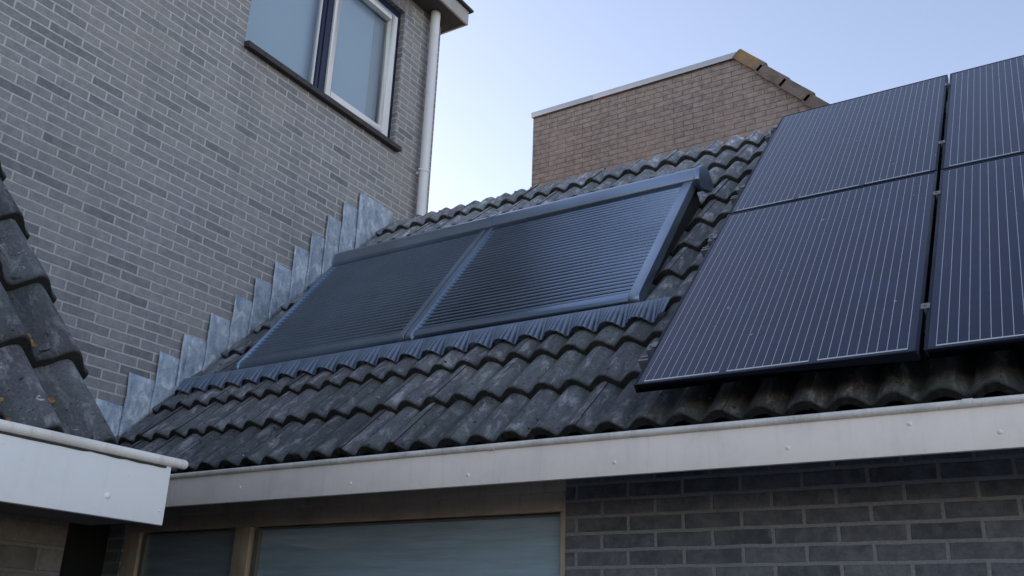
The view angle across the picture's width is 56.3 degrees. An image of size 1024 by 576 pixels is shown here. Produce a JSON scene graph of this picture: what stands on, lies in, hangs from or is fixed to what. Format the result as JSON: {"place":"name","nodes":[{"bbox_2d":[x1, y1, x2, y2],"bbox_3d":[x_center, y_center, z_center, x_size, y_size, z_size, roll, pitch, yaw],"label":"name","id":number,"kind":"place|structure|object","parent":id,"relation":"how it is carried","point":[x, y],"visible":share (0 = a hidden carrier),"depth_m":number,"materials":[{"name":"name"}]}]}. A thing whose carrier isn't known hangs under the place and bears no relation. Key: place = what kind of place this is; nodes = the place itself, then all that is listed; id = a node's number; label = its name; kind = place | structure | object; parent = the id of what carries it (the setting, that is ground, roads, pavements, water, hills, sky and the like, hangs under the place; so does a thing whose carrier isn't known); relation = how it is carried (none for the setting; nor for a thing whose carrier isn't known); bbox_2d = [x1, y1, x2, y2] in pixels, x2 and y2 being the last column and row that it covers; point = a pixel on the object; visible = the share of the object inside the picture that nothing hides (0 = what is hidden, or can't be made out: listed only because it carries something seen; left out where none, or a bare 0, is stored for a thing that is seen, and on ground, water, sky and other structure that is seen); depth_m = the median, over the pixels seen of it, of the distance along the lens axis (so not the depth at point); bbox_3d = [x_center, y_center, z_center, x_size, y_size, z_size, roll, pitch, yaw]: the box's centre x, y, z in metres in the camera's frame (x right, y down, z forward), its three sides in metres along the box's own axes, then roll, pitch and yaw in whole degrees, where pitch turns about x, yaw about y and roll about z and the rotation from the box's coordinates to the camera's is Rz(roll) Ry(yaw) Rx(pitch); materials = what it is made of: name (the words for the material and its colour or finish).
{"place":"outdoors","nodes":[
{"label":"outdoors","id":0,"kind":"place"},
{"bbox_2d":[0,0,473,575],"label":"brick house","id":1,"kind":"structure","parent":0,"point":[194,186],"depth_m":6.58,"materials":[{"name":"grey brick"}]},
{"bbox_2d":[245,0,400,137],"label":"window frame","id":2,"kind":"structure","parent":1,"relation":"in","point":[347,49],"depth_m":8.43,"materials":[{"name":"white paint"}]},
{"bbox_2d":[531,49,828,186],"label":"brick building","id":3,"kind":"structure","parent":0,"point":[727,97],"depth_m":10.33,"materials":[{"name":"brick"}]},
{"bbox_2d":[428,0,1023,212],"label":"sky","id":4,"kind":"structure","parent":0,"point":[513,60],"materials":[{"name":"blue"}]},
{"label":"ground","id":5,"kind":"structure","parent":0,"visible":0},
{"bbox_2d":[0,162,188,575],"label":"outbuilding","id":6,"kind":"structure","parent":5,"relation":"on","point":[65,458],"depth_m":2.37,"materials":[{"name":"tile"}]},
{"bbox_2d":[102,100,1023,575],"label":"house","id":7,"kind":"structure","parent":5,"relation":"on","point":[552,446],"depth_m":4.06,"materials":[{"name":"tile"}]},
{"bbox_2d":[119,480,565,575],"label":"window frame","id":8,"kind":"structure","parent":7,"relation":"in","point":[513,529],"depth_m":4.62,"materials":[{"name":"beige wood"}]},
{"bbox_2d":[235,217,486,369],"bbox_3d":[-0.884,0.048,6.211,1.346,1.174,1.003,-11,-24,30],"label":"roller shutter","id":9,"kind":"object","parent":7,"relation":"on","point":[381,293],"visible":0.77,"depth_m":6.09,"materials":[{"name":"paint"}]},
{"bbox_2d":[405,165,713,340],"bbox_3d":[0.296,-0.176,5.510,1.478,1.174,1.003,-11,-24,30],"label":"roller shutter","id":10,"kind":"object","parent":7,"relation":"on","point":[609,247],"visible":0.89,"depth_m":5.38,"materials":[{"name":"paint"}]},
{"bbox_2d":[654,189,700,278],"bbox_3d":[0.305,-0.141,5.527,1.320,1.027,0.945,-11,-24,30],"label":"roof window frame","id":11,"kind":"structure","parent":7,"relation":"in","point":[694,203],"depth_m":5.43,"materials":[{"name":"black metal"}]},
{"bbox_2d":[638,317,925,368],"bbox_3d":[1.434,0.179,3.296,2.123,0.139,0.140,-11,-24,30],"label":"mounting rail","id":12,"kind":"object","parent":7,"relation":"attached to","point":[642,360],"visible":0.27,"depth_m":3.79,"materials":[{"name":"metal"}]},
{"bbox_2d":[634,171,940,392],"bbox_3d":[1.194,-0.071,3.958,1.050,1.202,1.178,-11,-24,30],"label":"solar panel","id":13,"kind":"object","parent":12,"relation":"attached to","point":[838,280],"visible":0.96,"depth_m":3.74,"materials":[{"name":"glass"}]},
{"bbox_2d":[924,153,1023,358],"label":"solar panel","id":14,"kind":"object","parent":12,"relation":"attached to","point":[976,296],"visible":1,"depth_m":3.43,"materials":[{"name":"glass"}]},
{"bbox_2d":[701,204,937,257],"bbox_3d":[1.852,-0.292,4.149,2.123,0.139,0.140,-11,-24,30],"label":"mounting rail","id":15,"kind":"object","parent":7,"relation":"attached to","point":[704,250],"visible":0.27,"depth_m":4.64,"materials":[{"name":"metal"}]},
{"bbox_2d":[730,152,942,204],"bbox_3d":[2.119,-0.594,4.696,2.123,0.139,0.140,-11,-24,30],"label":"mounting rail","id":16,"kind":"object","parent":7,"relation":"attached to","point":[733,199],"visible":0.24,"depth_m":5.19,"materials":[{"name":"metal"}]},
{"bbox_2d":[729,74,950,213],"bbox_3d":[1.848,-0.810,5.295,1.050,1.202,1.178,-11,-24,30],"label":"solar panel","id":17,"kind":"object","parent":16,"relation":"attached to","point":[881,136],"visible":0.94,"depth_m":5.15,"materials":[{"name":"glass"}]},
{"bbox_2d":[941,55,1023,169],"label":"solar panel","id":18,"kind":"object","parent":16,"relation":"attached to","point":[985,114],"visible":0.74,"depth_m":4.83,"materials":[{"name":"glass"}]},
{"bbox_2d":[765,92,947,142],"bbox_3d":[2.529,-1.056,5.533,2.123,0.139,0.140,-11,-24,30],"label":"mounting rail","id":19,"kind":"object","parent":7,"relation":"attached to","point":[767,138],"visible":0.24,"depth_m":6.03,"materials":[{"name":"metal"}]}
]}

